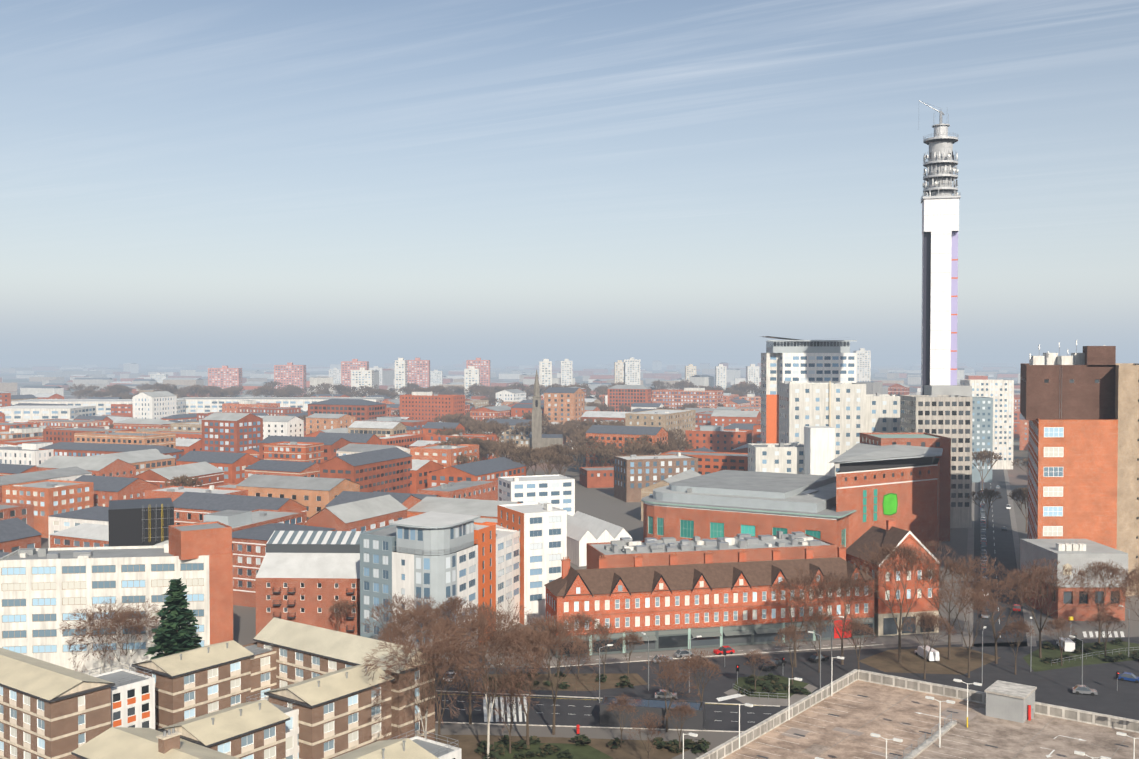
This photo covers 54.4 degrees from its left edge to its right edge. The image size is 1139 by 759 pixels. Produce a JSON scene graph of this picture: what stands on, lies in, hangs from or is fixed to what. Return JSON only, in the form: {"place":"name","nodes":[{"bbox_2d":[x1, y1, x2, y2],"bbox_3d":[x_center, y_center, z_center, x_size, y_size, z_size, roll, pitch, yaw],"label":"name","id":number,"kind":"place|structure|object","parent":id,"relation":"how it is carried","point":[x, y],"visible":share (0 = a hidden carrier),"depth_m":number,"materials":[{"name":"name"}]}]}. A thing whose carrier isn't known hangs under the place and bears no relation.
{"place":"outdoors","nodes":[
{"label":"outdoors","id":0,"kind":"place"},
{"bbox_2d":[528,369,562,462],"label":"church","id":1,"kind":"structure","parent":0,"point":[537,438],"depth_m":634.14,"materials":[{"name":"grey stone"}]},
{"bbox_2d":[0,355,1138,758],"bbox_3d":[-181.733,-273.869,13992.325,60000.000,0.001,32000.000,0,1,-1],"label":"ground","id":2,"kind":"structure","parent":0,"point":[606,505],"depth_m":565.94,"materials":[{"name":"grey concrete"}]},
{"bbox_2d":[59,598,147,672],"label":"tree","id":3,"kind":"object","parent":2,"relation":"on","point":[89,621],"visible":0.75,"depth_m":201.53,"materials":[{"name":"brown plant"}]},
{"bbox_2d":[0,521,232,675],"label":"office","id":4,"kind":"structure","parent":2,"relation":"on","point":[44,592],"depth_m":212.23,"materials":[{"name":"white concrete"}]},
{"bbox_2d":[77,597,163,669],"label":"tree","id":5,"kind":"object","parent":2,"relation":"on","point":[131,613],"visible":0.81,"depth_m":201.35,"materials":[{"name":"brown plant"}]},
{"bbox_2d":[108,498,173,546],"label":"building","id":6,"kind":"structure","parent":2,"relation":"on","point":[140,522],"depth_m":298.94,"materials":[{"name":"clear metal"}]},
{"bbox_2d":[153,383,178,393],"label":"tree","id":7,"kind":"object","parent":2,"relation":"on","point":[165,387],"visible":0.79,"depth_m":1155.02,"materials":[{"name":"brown plant"}]},
{"bbox_2d":[0,517,335,606],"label":"buildings","id":8,"kind":"structure","parent":2,"relation":"on","point":[248,547],"depth_m":276.50,"materials":[{"name":"red brick"}]},
{"bbox_2d":[144,578,201,660],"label":"conifer","id":9,"kind":"object","parent":2,"relation":"on","point":[175,633],"visible":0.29,"depth_m":191.10,"materials":[{"name":"green plant"}]},
{"bbox_2d":[164,474,203,486],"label":"tree","id":10,"kind":"object","parent":2,"relation":"on","point":[183,480],"visible":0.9,"depth_m":415.59,"materials":[{"name":"brown plant"}]},
{"bbox_2d":[0,397,383,421],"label":"sheds","id":11,"kind":"object","parent":2,"relation":"on","point":[94,407],"visible":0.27,"depth_m":915.03,"materials":[{"name":"white metal"}]},
{"bbox_2d":[182,384,202,396],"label":"tree","id":12,"kind":"object","parent":2,"relation":"on","point":[193,387],"visible":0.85,"depth_m":1196.85,"materials":[{"name":"brown plant"}]},
{"bbox_2d":[196,388,218,396],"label":"tree","id":13,"kind":"object","parent":2,"relation":"on","point":[203,391],"visible":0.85,"depth_m":1148.40,"materials":[{"name":"brown plant"}]},
{"bbox_2d":[0,617,461,758],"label":"flats","id":14,"kind":"structure","parent":2,"relation":"on","point":[282,689],"depth_m":161.75,"materials":[{"name":"brown brick"}]},
{"bbox_2d":[251,385,273,396],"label":"tree","id":15,"kind":"object","parent":2,"relation":"on","point":[261,389],"visible":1,"depth_m":1191.12,"materials":[{"name":"brown plant"}]},
{"bbox_2d":[255,531,366,635],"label":"block","id":16,"kind":"structure","parent":2,"relation":"on","point":[304,577],"depth_m":244.76,"materials":[{"name":"red brick"}]},
{"bbox_2d":[328,597,352,630],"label":"tree","id":17,"kind":"object","parent":2,"relation":"on","point":[340,605],"visible":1,"depth_m":238.33,"materials":[{"name":"brown plant"}]},
{"bbox_2d":[330,384,351,393],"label":"tree","id":18,"kind":"object","parent":2,"relation":"on","point":[339,389],"visible":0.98,"depth_m":1202.29,"materials":[{"name":"brown plant"}]},
{"bbox_2d":[0,466,700,547],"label":"city","id":19,"kind":"object","parent":2,"relation":"on","point":[64,507],"visible":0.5,"depth_m":350.34,"materials":[{"name":"red brick"}]},
{"bbox_2d":[360,592,417,642],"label":"tree","id":20,"kind":"object","parent":2,"relation":"on","point":[387,606],"visible":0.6,"depth_m":216.36,"materials":[{"name":"brown plant"}]},
{"bbox_2d":[372,607,433,644],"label":"tree","id":21,"kind":"object","parent":2,"relation":"on","point":[390,635],"visible":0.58,"depth_m":196.22,"materials":[{"name":"brown plant"}]},
{"bbox_2d":[397,596,446,647],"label":"tree","id":22,"kind":"object","parent":2,"relation":"on","point":[434,609],"visible":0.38,"depth_m":217.12,"materials":[{"name":"brown plant"}]},
{"bbox_2d":[386,595,459,649],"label":"tree","id":23,"kind":"object","parent":2,"relation":"on","point":[427,619],"visible":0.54,"depth_m":201.47,"materials":[{"name":"brown plant"}]},
{"bbox_2d":[362,618,490,739],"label":"tree","id":24,"kind":"object","parent":2,"relation":"on","point":[408,650],"visible":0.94,"depth_m":162.88,"materials":[{"name":"brown plant"}]},
{"bbox_2d":[409,639,489,741],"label":"tree","id":25,"kind":"object","parent":2,"relation":"on","point":[458,687],"visible":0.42,"depth_m":172.44,"materials":[{"name":"brown plant"}]},
{"bbox_2d":[434,595,476,670],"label":"tree","id":26,"kind":"object","parent":2,"relation":"on","point":[452,604],"visible":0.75,"depth_m":218.98,"materials":[{"name":"brown plant"}]},
{"bbox_2d":[442,413,471,421],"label":"tree","id":27,"kind":"object","parent":2,"relation":"on","point":[456,417],"visible":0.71,"depth_m":736.56,"materials":[{"name":"brown plant"}]},
{"bbox_2d":[447,436,472,445],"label":"tree","id":28,"kind":"object","parent":2,"relation":"on","point":[454,441],"visible":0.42,"depth_m":553.37,"materials":[{"name":"brown plant"}]},
{"bbox_2d":[360,502,566,662],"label":"block","id":29,"kind":"structure","parent":2,"relation":"on","point":[518,552],"depth_m":235.33,"materials":[{"name":"white paint"}]},
{"bbox_2d":[456,453,478,464],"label":"tree","id":30,"kind":"object","parent":2,"relation":"on","point":[461,457],"visible":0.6,"depth_m":527.17,"materials":[{"name":"brown plant"}]},
{"bbox_2d":[464,437,493,460],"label":"tree","id":31,"kind":"object","parent":2,"relation":"on","point":[475,441],"visible":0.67,"depth_m":558.46,"materials":[{"name":"brown plant"}]},
{"bbox_2d":[429,602,544,724],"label":"tree","id":32,"kind":"object","parent":2,"relation":"on","point":[465,621],"visible":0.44,"depth_m":187.90,"materials":[{"name":"brown plant"}]},
{"bbox_2d":[427,597,550,757],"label":"tree","id":33,"kind":"object","parent":2,"relation":"on","point":[483,637],"visible":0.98,"depth_m":170.39,"materials":[{"name":"brown plant"}]},
{"bbox_2d":[477,422,503,436],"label":"tree","id":34,"kind":"object","parent":2,"relation":"on","point":[497,428],"visible":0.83,"depth_m":646.62,"materials":[{"name":"brown plant"}]},
{"bbox_2d":[467,602,514,668],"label":"tree","id":35,"kind":"object","parent":2,"relation":"on","point":[480,608],"visible":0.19,"depth_m":220.56,"materials":[{"name":"brown plant"}]},
{"bbox_2d":[482,420,511,437],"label":"tree","id":36,"kind":"object","parent":2,"relation":"on","point":[506,428],"visible":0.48,"depth_m":674.48,"materials":[{"name":"brown plant"}]},
{"bbox_2d":[473,668,529,752],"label":"tree","id":37,"kind":"object","parent":2,"relation":"on","point":[510,694],"visible":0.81,"depth_m":173.88,"materials":[{"name":"brown plant"}]},
{"bbox_2d":[488,438,517,458],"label":"tree","id":38,"kind":"object","parent":2,"relation":"on","point":[510,442],"visible":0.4,"depth_m":536.75,"materials":[{"name":"brown plant"}]},
{"bbox_2d":[488,443,523,461],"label":"tree","id":39,"kind":"object","parent":2,"relation":"on","point":[502,450],"visible":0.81,"depth_m":523.55,"materials":[{"name":"brown plant"}]},
{"bbox_2d":[0,348,1019,400],"bbox_3d":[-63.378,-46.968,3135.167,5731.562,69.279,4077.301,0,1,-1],"label":"city","id":40,"kind":"object","parent":2,"relation":"on","point":[399,373],"visible":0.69,"depth_m":1885.96,"materials":[{"name":"grey concrete"}]},
{"bbox_2d":[0,387,1019,443],"bbox_3d":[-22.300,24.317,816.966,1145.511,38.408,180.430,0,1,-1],"label":"city","id":41,"kind":"object","parent":2,"relation":"on","point":[156,409],"visible":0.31,"depth_m":815.25,"materials":[{"name":"red brick"}]},
{"bbox_2d":[0,425,1027,500],"bbox_3d":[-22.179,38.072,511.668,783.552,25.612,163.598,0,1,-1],"label":"city","id":42,"kind":"object","parent":2,"relation":"on","point":[369,463],"visible":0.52,"depth_m":496.31,"materials":[{"name":"red brick"}]},
{"bbox_2d":[0,409,1028,460],"bbox_3d":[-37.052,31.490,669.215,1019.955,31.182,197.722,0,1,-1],"label":"city","id":43,"kind":"object","parent":2,"relation":"on","point":[227,432],"visible":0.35,"depth_m":635.92,"materials":[{"name":"red brick"}]},
{"bbox_2d":[11,385,1020,420],"bbox_3d":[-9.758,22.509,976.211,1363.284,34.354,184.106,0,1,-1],"label":"city","id":44,"kind":"object","parent":2,"relation":"on","point":[635,396],"visible":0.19,"depth_m":986.58,"materials":[{"name":"red brick"}]},
{"bbox_2d":[473,625,559,744],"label":"tree","id":45,"kind":"object","parent":2,"relation":"on","point":[540,637],"visible":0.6,"depth_m":176.03,"materials":[{"name":"brown plant"}]},
{"bbox_2d":[505,445,540,466],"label":"tree","id":46,"kind":"object","parent":2,"relation":"on","point":[524,451],"visible":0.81,"depth_m":517.32,"materials":[{"name":"brown plant"}]},
{"bbox_2d":[511,454,537,471],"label":"tree","id":47,"kind":"object","parent":2,"relation":"on","point":[525,459],"visible":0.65,"depth_m":515.77,"materials":[{"name":"brown plant"}]},
{"bbox_2d":[528,448,564,474],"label":"tree","id":48,"kind":"object","parent":2,"relation":"on","point":[552,456],"visible":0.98,"depth_m":501.93,"materials":[{"name":"brown plant"}]},
{"bbox_2d":[498,612,601,734],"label":"tree","id":49,"kind":"object","parent":2,"relation":"on","point":[560,630],"visible":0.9,"depth_m":181.48,"materials":[{"name":"brown plant"}]},
{"bbox_2d":[542,443,578,473],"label":"tree","id":50,"kind":"object","parent":2,"relation":"on","point":[558,448],"visible":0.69,"depth_m":522.84,"materials":[{"name":"brown plant"}]},
{"bbox_2d":[547,455,574,475],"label":"tree","id":51,"kind":"object","parent":2,"relation":"on","point":[569,459],"visible":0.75,"depth_m":514.54,"materials":[{"name":"brown plant"}]},
{"bbox_2d":[562,424,589,458],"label":"tree","id":52,"kind":"object","parent":2,"relation":"on","point":[571,429],"visible":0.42,"depth_m":654.72,"materials":[{"name":"brown plant"}]},
{"bbox_2d":[566,444,590,469],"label":"tree","id":53,"kind":"object","parent":2,"relation":"on","point":[583,450],"visible":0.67,"depth_m":537.68,"materials":[{"name":"brown plant"}]},
{"bbox_2d":[564,610,606,678],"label":"tree","id":54,"kind":"object","parent":2,"relation":"on","point":[586,620],"visible":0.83,"depth_m":214.14,"materials":[{"name":"brown plant"}]},
{"bbox_2d":[576,436,605,466],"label":"tree","id":55,"kind":"object","parent":2,"relation":"on","point":[589,442],"visible":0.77,"depth_m":564.52,"materials":[{"name":"brown plant"}]},
{"bbox_2d":[498,452,697,566],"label":"buildings","id":56,"kind":"structure","parent":2,"relation":"on","point":[628,478],"depth_m":397.49,"materials":[{"name":"white concrete"}]},
{"bbox_2d":[582,620,618,676],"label":"tree","id":57,"kind":"object","parent":2,"relation":"on","point":[603,628],"visible":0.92,"depth_m":213.28,"materials":[{"name":"brown plant"}]},
{"bbox_2d":[588,447,618,466],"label":"tree","id":58,"kind":"object","parent":2,"relation":"on","point":[599,452],"visible":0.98,"depth_m":542.97,"materials":[{"name":"brown plant"}]},
{"bbox_2d":[310,383,909,407],"bbox_3d":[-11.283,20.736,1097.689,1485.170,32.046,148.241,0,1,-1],"label":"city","id":59,"kind":"object","parent":2,"relation":"on","point":[510,396],"visible":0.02,"depth_m":1128.12,"materials":[{"name":"brick"}]},
{"bbox_2d":[605,694,637,746],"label":"tree","id":60,"kind":"object","parent":2,"relation":"on","point":[621,699],"visible":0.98,"depth_m":177.68,"materials":[{"name":"brown plant"}]},
{"bbox_2d":[609,628,644,676],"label":"tree","id":61,"kind":"object","parent":2,"relation":"on","point":[632,638],"visible":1,"depth_m":213.98,"materials":[{"name":"brown plant"}]},
{"bbox_2d":[622,439,660,454],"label":"tree","id":62,"kind":"object","parent":2,"relation":"on","point":[635,445],"visible":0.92,"depth_m":530.52,"materials":[{"name":"brown plant"}]},
{"bbox_2d":[627,710,664,758],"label":"tree","id":63,"kind":"object","parent":2,"relation":"on","point":[649,723],"visible":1,"depth_m":168.39,"materials":[{"name":"brown plant"}]},
{"bbox_2d":[651,380,672,389],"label":"tree","id":64,"kind":"object","parent":2,"relation":"on","point":[658,383],"visible":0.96,"depth_m":1295.89,"materials":[{"name":"brown plant"}]},
{"bbox_2d":[648,440,678,451],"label":"tree","id":65,"kind":"object","parent":2,"relation":"on","point":[659,445],"visible":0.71,"depth_m":541.62,"materials":[{"name":"brown plant"}]},
{"bbox_2d":[642,654,701,731],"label":"tree","id":66,"kind":"object","parent":2,"relation":"on","point":[673,674],"visible":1,"depth_m":183.96,"materials":[{"name":"brown plant"}]},
{"bbox_2d":[667,428,687,440],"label":"tree","id":67,"kind":"object","parent":2,"relation":"on","point":[671,434],"visible":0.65,"depth_m":610.25,"materials":[{"name":"brown plant"}]},
{"bbox_2d":[660,699,696,752],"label":"tree","id":68,"kind":"object","parent":2,"relation":"on","point":[684,708],"visible":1,"depth_m":174.33,"materials":[{"name":"brown plant"}]},
{"bbox_2d":[669,437,694,450],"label":"tree","id":69,"kind":"object","parent":2,"relation":"on","point":[686,445],"visible":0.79,"depth_m":566.30,"materials":[{"name":"brown plant"}]},
{"bbox_2d":[676,648,721,701],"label":"tree","id":70,"kind":"object","parent":2,"relation":"on","point":[710,666],"visible":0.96,"depth_m":188.84,"materials":[{"name":"brown plant"}]},
{"bbox_2d":[641,470,855,556],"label":"building","id":71,"kind":"structure","parent":2,"relation":"on","point":[727,503],"depth_m":339.22,"materials":[{"name":"red brick"}]},
{"bbox_2d":[738,381,758,394],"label":"tree","id":72,"kind":"object","parent":2,"relation":"on","point":[743,384],"visible":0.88,"depth_m":1216.48,"materials":[{"name":"brown plant"}]},
{"bbox_2d":[744,649,775,691],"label":"tree","id":73,"kind":"object","parent":2,"relation":"on","point":[756,656],"visible":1,"depth_m":206.11,"materials":[{"name":"brown plant"}]},
{"bbox_2d":[772,623,807,683],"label":"tree","id":74,"kind":"object","parent":2,"relation":"on","point":[789,629],"visible":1,"depth_m":211.16,"materials":[{"name":"brown plant"}]},
{"bbox_2d":[769,564,838,666],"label":"tree","id":75,"kind":"object","parent":2,"relation":"on","point":[791,588],"visible":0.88,"depth_m":221.62,"materials":[{"name":"brown plant"}]},
{"bbox_2d":[474,638,1138,758],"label":"shrubs","id":76,"kind":"object","parent":2,"relation":"on","point":[501,748],"visible":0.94,"depth_m":179.36,"materials":[{"name":"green plant"}]},
{"bbox_2d":[797,608,839,672],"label":"tree","id":77,"kind":"object","parent":2,"relation":"on","point":[820,614],"visible":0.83,"depth_m":218.81,"materials":[{"name":"brown plant"}]},
{"bbox_2d":[791,571,874,664],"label":"tree","id":78,"kind":"object","parent":2,"relation":"on","point":[846,586],"visible":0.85,"depth_m":223.38,"materials":[{"name":"brown plant"}]},
{"bbox_2d":[836,613,876,669],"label":"tree","id":79,"kind":"object","parent":2,"relation":"on","point":[853,624],"visible":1,"depth_m":214.29,"materials":[{"name":"brown plant"}]},
{"bbox_2d":[748,336,1013,540],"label":"offices","id":80,"kind":"structure","parent":2,"relation":"on","point":[821,409],"depth_m":427.82,"materials":[{"name":"white concrete"}]},
{"bbox_2d":[829,443,942,552],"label":"building","id":81,"kind":"structure","parent":2,"relation":"on","point":[877,485],"depth_m":340.14,"materials":[{"name":"red brick"}]},
{"bbox_2d":[845,540,953,662],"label":"tree","id":82,"kind":"object","parent":2,"relation":"on","point":[907,552],"visible":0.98,"depth_m":225.67,"materials":[{"name":"brown plant"}]},
{"bbox_2d":[683,656,1138,758],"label":"car park","id":83,"kind":"structure","parent":2,"relation":"on","point":[858,714],"depth_m":138.97,"materials":[{"name":"beige concrete"}]},
{"bbox_2d":[901,606,956,678],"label":"tree","id":84,"kind":"object","parent":2,"relation":"on","point":[926,616],"visible":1,"depth_m":214.00,"materials":[{"name":"brown plant"}]},
{"bbox_2d":[919,100,960,394],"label":"communications tower","id":85,"kind":"structure","parent":2,"relation":"on","point":[940,216],"depth_m":421.89,"materials":[{"name":"white concrete"}]},
{"bbox_2d":[875,540,1008,659],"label":"tree","id":86,"kind":"object","parent":2,"relation":"on","point":[962,571],"visible":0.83,"depth_m":226.30,"materials":[{"name":"brown plant"}]},
{"bbox_2d":[927,578,1006,677],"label":"tree","id":87,"kind":"object","parent":2,"relation":"on","point":[979,605],"visible":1,"depth_m":215.25,"materials":[{"name":"brown plant"}]},
{"bbox_2d":[965,488,1000,527],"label":"tree","id":88,"kind":"object","parent":2,"relation":"on","point":[990,494],"visible":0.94,"depth_m":398.80,"materials":[{"name":"brown plant"}]},
{"bbox_2d":[972,449,1002,490],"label":"tree","id":89,"kind":"object","parent":2,"relation":"on","point":[982,456],"visible":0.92,"depth_m":495.37,"materials":[{"name":"brown plant"}]},
{"bbox_2d":[963,567,1047,663],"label":"tree","id":90,"kind":"object","parent":2,"relation":"on","point":[1022,586],"visible":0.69,"depth_m":224.29,"materials":[{"name":"brown plant"}]},
{"bbox_2d":[993,616,1036,674],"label":"tree","id":91,"kind":"object","parent":2,"relation":"on","point":[1021,627],"visible":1,"depth_m":216.46,"materials":[{"name":"brown plant"}]},
{"bbox_2d":[1007,487,1027,531],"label":"tree","id":92,"kind":"object","parent":2,"relation":"on","point":[1023,492],"visible":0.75,"depth_m":388.95,"materials":[{"name":"brown plant"}]},
{"bbox_2d":[1000,558,1108,657],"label":"tree","id":93,"kind":"object","parent":2,"relation":"on","point":[1042,573],"visible":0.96,"depth_m":226.54,"materials":[{"name":"brown plant"}]},
{"bbox_2d":[1041,617,1076,665],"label":"tree","id":94,"kind":"object","parent":2,"relation":"on","point":[1057,623],"visible":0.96,"depth_m":223.44,"materials":[{"name":"brown plant"}]},
{"bbox_2d":[1020,539,1127,620],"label":"building","id":95,"kind":"structure","parent":2,"relation":"on","point":[1076,554],"depth_m":261.22,"materials":[{"name":"grey concrete"}]},
{"bbox_2d":[1070,560,1136,642],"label":"tree","id":96,"kind":"object","parent":2,"relation":"on","point":[1100,568],"visible":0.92,"depth_m":239.61,"materials":[{"name":"brown plant"}]},
{"bbox_2d":[1087,608,1126,659],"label":"tree","id":97,"kind":"object","parent":2,"relation":"on","point":[1103,621],"visible":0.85,"depth_m":226.75,"materials":[{"name":"brown plant"}]},
{"bbox_2d":[1097,576,1138,634],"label":"tree","id":98,"kind":"object","parent":2,"relation":"on","point":[1120,596],"visible":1,"depth_m":215.03,"materials":[{"name":"brown plant"}]},
{"bbox_2d":[1116,557,1138,595],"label":"tree","id":99,"kind":"object","parent":2,"relation":"on","point":[1134,573],"visible":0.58,"depth_m":240.46,"materials":[{"name":"brown plant"}]},
{"bbox_2d":[0,0,1138,354],"label":"sky","id":100,"kind":"structure","parent":0,"point":[178,177],"materials":[{"name":"blue"}]},
{"bbox_2d":[544,520,938,657],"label":"brick building","id":101,"kind":"structure","parent":0,"point":[667,593],"depth_m":240.86,"materials":[{"name":"red brick"}]},
{"bbox_2d":[435,469,1138,758],"bbox_3d":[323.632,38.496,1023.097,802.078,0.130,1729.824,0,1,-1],"label":"roads","id":102,"kind":"structure","parent":0,"point":[724,698],"depth_m":216.90,"materials":[{"name":"grey asphalt"}]},
{"bbox_2d":[443,480,1138,698],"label":"cars","id":103,"kind":"object","parent":102,"relation":"on","point":[1069,646],"visible":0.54,"depth_m":227.32,"materials":[{"name":"multicoloured metal"}]},
{"bbox_2d":[487,605,1138,734],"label":"street furniture","id":104,"kind":"object","parent":102,"relation":"on","point":[645,705],"visible":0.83,"depth_m":188.10,"materials":[{"name":"grey metal"}]},
{"bbox_2d":[1020,340,1138,596],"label":"high-rise building","id":105,"kind":"structure","parent":0,"point":[1079,412],"depth_m":285.82,"materials":[{"name":"orange brick"}]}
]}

